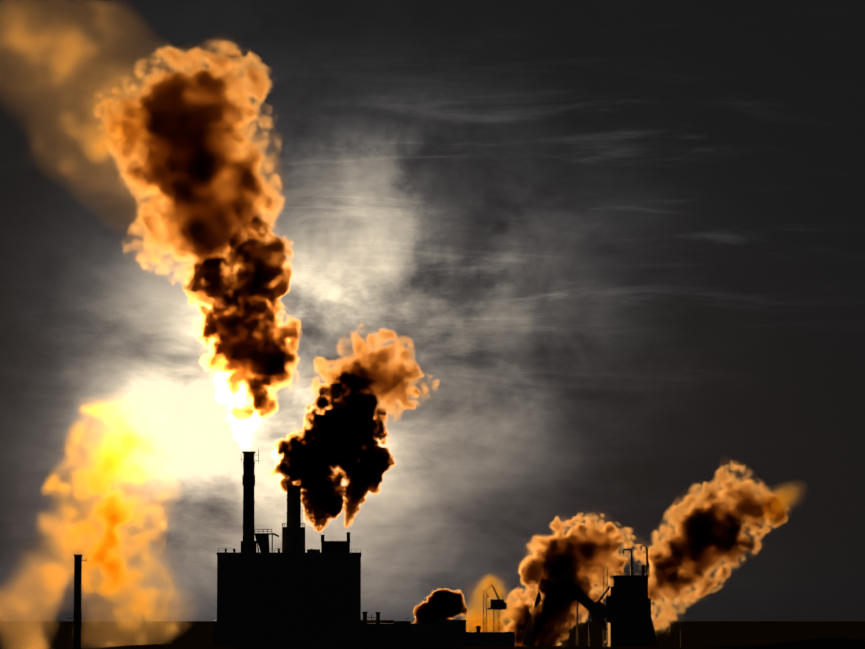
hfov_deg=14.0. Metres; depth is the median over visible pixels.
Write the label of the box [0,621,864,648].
ground
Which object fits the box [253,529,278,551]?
hopper
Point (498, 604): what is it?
derrick crane
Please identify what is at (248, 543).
tall chimney
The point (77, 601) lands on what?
chimney
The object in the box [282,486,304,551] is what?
wide chimney
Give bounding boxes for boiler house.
[214,548,361,648]
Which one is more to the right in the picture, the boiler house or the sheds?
the sheds
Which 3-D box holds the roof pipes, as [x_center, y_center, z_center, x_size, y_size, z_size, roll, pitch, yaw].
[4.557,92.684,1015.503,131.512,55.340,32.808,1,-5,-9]
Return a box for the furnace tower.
[590,545,650,646]
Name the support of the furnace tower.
on the ground
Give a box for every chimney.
[67,554,86,647]
[241,450,258,551]
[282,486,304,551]
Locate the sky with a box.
[0,0,864,648]
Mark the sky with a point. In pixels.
(512, 295)
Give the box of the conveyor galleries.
[522,575,607,645]
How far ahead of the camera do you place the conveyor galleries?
1020.88 m
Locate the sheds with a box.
[362,612,514,648]
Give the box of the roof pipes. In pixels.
[225,549,680,646]
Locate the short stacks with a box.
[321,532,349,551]
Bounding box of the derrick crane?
[483,585,506,631]
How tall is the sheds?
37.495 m

